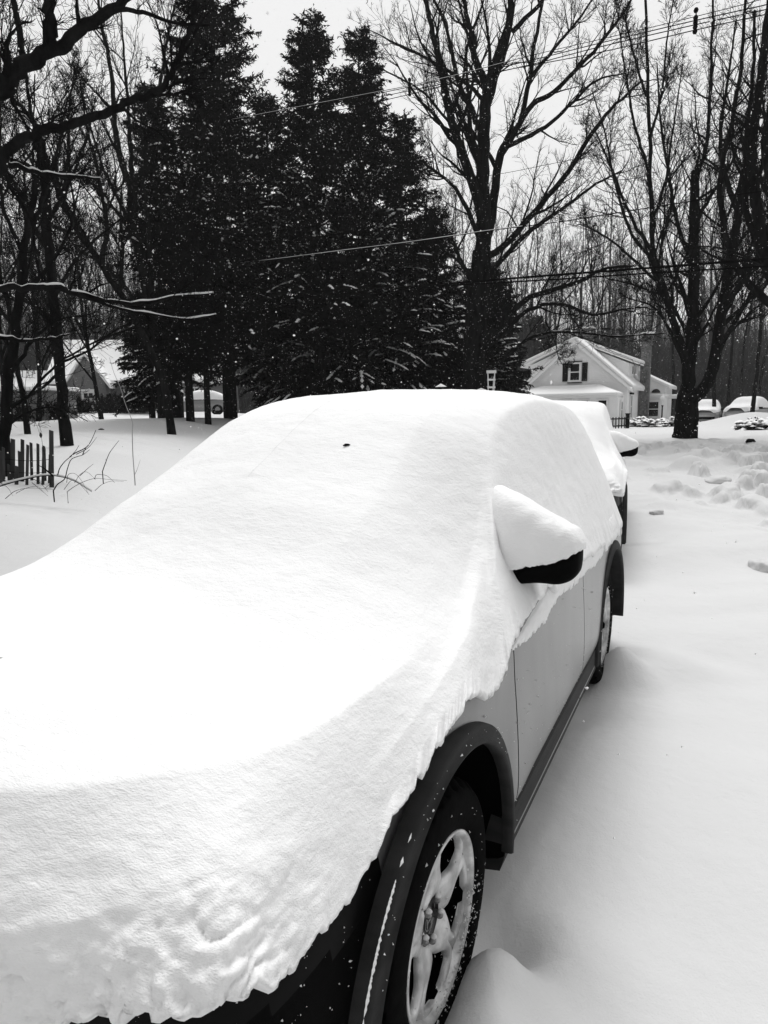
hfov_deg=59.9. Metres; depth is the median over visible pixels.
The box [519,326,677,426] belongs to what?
white house
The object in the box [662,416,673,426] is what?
shrub
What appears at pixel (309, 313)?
evergreen tree
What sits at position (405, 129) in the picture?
evergreen tree
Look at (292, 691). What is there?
parked car
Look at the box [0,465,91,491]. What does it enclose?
bent branch
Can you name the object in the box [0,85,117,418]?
thicket tree
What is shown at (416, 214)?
falling snow
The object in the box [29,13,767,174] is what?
wire
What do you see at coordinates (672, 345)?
woodland tree
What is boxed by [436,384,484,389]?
shrub
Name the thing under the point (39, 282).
woodland tree
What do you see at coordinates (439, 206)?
woodland tree
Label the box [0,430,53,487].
picket fence
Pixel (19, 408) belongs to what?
bush
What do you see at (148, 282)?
maple tree
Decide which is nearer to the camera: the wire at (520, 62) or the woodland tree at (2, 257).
the wire at (520, 62)
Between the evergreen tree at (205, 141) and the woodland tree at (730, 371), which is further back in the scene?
the woodland tree at (730, 371)
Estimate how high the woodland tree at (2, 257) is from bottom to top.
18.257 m
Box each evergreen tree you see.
[109,80,211,417]
[110,288,184,417]
[139,0,308,418]
[151,214,221,421]
[162,214,239,424]
[199,90,329,409]
[250,3,393,404]
[289,23,432,392]
[345,109,462,389]
[387,205,467,389]
[448,260,543,393]
[488,295,534,394]
[516,314,558,379]
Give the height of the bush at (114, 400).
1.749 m
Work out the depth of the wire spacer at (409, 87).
17.80 m
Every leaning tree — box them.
[0,31,161,445]
[0,38,176,434]
[0,77,159,476]
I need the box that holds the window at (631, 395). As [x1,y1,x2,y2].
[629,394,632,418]
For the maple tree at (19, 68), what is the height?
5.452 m
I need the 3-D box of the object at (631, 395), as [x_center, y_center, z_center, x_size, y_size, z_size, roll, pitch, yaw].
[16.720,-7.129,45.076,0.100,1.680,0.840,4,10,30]
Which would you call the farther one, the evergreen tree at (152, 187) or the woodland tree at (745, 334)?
the woodland tree at (745, 334)
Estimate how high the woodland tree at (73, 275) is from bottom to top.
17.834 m
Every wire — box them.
[0,265,767,302]
[2,257,767,299]
[6,126,765,267]
[9,4,767,169]
[21,9,767,170]
[27,0,758,160]
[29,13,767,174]
[65,190,767,281]
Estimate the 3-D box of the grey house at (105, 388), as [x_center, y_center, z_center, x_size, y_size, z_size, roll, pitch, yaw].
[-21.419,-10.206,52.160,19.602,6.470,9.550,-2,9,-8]
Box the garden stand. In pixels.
[486,370,495,390]
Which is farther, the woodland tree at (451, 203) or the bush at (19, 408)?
the woodland tree at (451, 203)
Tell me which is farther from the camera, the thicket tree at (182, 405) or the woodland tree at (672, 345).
the woodland tree at (672, 345)
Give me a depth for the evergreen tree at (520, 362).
38.47 m
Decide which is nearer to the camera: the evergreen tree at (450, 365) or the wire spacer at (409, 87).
the wire spacer at (409, 87)
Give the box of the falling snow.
[0,0,767,838]
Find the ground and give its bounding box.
[0,411,767,1023]
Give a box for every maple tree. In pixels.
[0,0,233,354]
[27,0,208,417]
[347,0,702,389]
[551,0,767,438]
[631,0,767,307]
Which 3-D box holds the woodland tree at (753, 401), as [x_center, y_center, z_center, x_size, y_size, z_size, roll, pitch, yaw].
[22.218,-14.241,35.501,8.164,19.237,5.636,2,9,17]
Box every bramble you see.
[1,464,126,498]
[53,430,96,501]
[102,442,117,483]
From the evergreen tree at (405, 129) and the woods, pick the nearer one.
the evergreen tree at (405, 129)
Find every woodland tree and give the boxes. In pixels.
[0,196,67,363]
[0,209,72,340]
[39,201,103,339]
[73,201,134,337]
[83,214,140,329]
[107,250,156,292]
[404,176,464,295]
[431,170,493,335]
[508,208,568,325]
[521,199,596,346]
[545,218,605,338]
[579,210,641,344]
[595,204,648,353]
[632,150,729,417]
[632,190,688,370]
[674,138,766,406]
[677,168,744,396]
[699,137,766,407]
[712,150,767,395]
[718,169,767,395]
[723,65,767,411]
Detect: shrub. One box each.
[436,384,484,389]
[629,418,641,426]
[635,416,669,426]
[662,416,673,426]
[732,417,767,429]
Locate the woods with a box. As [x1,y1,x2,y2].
[0,130,767,421]
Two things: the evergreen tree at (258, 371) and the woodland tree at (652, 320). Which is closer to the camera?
the evergreen tree at (258, 371)
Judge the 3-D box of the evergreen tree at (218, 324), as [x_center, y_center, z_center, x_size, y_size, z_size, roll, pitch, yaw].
[-5.987,-6.005,21.504,2.646,6.894,2.513,-1,9,0]
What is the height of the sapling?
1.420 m
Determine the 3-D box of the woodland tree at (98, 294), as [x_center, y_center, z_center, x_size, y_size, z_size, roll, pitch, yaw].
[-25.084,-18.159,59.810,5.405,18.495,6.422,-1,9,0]
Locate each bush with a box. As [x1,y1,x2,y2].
[13,400,70,420]
[76,395,93,412]
[87,392,126,412]
[111,389,156,412]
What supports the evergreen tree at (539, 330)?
on the ground
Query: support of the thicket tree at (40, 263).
on the ground
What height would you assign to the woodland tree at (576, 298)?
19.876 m
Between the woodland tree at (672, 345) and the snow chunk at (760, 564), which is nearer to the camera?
the snow chunk at (760, 564)
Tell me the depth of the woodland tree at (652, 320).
57.78 m
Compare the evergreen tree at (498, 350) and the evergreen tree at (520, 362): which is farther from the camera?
the evergreen tree at (520, 362)
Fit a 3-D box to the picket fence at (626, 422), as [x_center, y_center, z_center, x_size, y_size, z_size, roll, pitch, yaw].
[13.309,-5.224,38.705,3.287,0.970,0.220,-8,11,-39]
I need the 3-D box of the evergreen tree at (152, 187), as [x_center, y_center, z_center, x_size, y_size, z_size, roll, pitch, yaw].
[-7.827,-8.897,23.392,3.740,11.671,3.838,-1,9,0]
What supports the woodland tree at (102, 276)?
on the ground
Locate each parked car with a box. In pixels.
[0,389,623,1023]
[183,390,222,413]
[553,400,638,543]
[698,399,723,420]
[722,396,767,416]
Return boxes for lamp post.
[660,395,665,417]
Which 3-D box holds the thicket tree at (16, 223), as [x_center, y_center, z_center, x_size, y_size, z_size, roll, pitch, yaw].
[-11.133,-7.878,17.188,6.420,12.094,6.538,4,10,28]
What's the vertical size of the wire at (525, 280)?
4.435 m
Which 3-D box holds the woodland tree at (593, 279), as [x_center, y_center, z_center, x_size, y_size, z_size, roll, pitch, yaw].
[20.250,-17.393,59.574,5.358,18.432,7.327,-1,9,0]
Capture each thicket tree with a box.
[0,0,114,372]
[0,48,73,433]
[0,57,101,421]
[0,61,116,283]
[0,75,96,389]
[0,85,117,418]
[0,131,114,359]
[90,79,232,417]
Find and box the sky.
[0,0,767,356]
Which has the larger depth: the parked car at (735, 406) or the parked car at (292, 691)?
the parked car at (735, 406)
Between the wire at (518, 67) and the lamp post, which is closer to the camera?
the wire at (518, 67)
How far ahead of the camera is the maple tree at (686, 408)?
20.10 m
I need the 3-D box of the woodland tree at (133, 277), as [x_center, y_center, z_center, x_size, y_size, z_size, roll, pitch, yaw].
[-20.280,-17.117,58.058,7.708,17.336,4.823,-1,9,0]
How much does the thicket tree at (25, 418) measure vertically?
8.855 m
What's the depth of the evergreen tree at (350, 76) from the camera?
23.76 m
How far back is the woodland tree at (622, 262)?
65.09 m
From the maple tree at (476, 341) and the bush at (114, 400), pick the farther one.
the bush at (114, 400)
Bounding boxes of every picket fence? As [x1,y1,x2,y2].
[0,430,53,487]
[610,413,630,428]
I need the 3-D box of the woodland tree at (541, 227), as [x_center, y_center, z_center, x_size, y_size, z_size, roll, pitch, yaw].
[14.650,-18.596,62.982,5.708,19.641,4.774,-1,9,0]
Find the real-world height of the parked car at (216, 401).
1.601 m
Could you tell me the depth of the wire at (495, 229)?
16.67 m
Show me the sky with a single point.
(270, 48)
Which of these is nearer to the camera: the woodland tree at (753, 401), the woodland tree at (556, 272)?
the woodland tree at (753, 401)
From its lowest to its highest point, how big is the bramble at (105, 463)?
0.418 m
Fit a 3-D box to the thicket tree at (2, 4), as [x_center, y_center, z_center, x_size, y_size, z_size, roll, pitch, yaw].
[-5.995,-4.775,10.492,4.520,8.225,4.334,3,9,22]
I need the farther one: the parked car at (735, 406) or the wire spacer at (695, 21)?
the parked car at (735, 406)
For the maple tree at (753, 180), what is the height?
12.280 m
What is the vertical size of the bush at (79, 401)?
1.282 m
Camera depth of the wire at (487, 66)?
16.25 m
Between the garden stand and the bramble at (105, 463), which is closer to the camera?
the bramble at (105, 463)
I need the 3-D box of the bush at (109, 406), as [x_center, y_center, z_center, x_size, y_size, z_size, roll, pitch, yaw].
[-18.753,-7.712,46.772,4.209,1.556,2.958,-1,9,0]
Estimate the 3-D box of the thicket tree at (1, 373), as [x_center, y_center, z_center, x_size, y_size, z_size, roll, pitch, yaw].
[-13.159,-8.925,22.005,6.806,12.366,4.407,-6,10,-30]
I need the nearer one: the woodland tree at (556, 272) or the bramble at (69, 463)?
the bramble at (69, 463)
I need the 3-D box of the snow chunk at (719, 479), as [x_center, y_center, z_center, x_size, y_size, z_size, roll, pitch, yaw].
[5.668,-0.513,11.312,0.437,0.202,0.352,-4,13,17]
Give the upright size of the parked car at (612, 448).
1.756 m
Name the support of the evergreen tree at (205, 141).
on the ground
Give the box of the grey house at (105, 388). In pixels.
[0,340,240,412]
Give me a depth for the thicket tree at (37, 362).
26.23 m
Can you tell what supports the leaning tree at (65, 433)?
on the ground
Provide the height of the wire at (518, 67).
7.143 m
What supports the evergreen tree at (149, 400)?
on the ground
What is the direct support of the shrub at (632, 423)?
on the ground
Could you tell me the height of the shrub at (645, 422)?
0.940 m
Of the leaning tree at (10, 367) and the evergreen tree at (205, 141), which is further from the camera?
the evergreen tree at (205, 141)
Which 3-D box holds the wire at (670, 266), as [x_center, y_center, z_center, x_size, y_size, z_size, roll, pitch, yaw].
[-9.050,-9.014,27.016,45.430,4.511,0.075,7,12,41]
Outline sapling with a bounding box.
[109,357,139,484]
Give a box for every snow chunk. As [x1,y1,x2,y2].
[649,509,663,514]
[704,475,731,483]
[748,558,767,572]
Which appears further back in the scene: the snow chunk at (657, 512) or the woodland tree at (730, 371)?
the woodland tree at (730, 371)
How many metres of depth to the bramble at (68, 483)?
6.84 m
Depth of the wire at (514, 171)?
15.63 m
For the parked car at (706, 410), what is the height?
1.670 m
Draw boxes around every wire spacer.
[408,78,410,96]
[692,7,698,33]
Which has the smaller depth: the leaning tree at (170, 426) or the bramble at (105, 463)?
the bramble at (105, 463)
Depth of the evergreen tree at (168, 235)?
21.37 m
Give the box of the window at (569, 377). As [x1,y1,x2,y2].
[562,361,587,382]
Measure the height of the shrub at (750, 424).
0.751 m
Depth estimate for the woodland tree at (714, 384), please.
42.44 m
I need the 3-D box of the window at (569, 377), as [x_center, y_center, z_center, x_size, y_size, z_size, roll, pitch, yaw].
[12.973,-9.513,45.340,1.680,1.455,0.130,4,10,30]
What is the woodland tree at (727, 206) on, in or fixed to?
on the ground

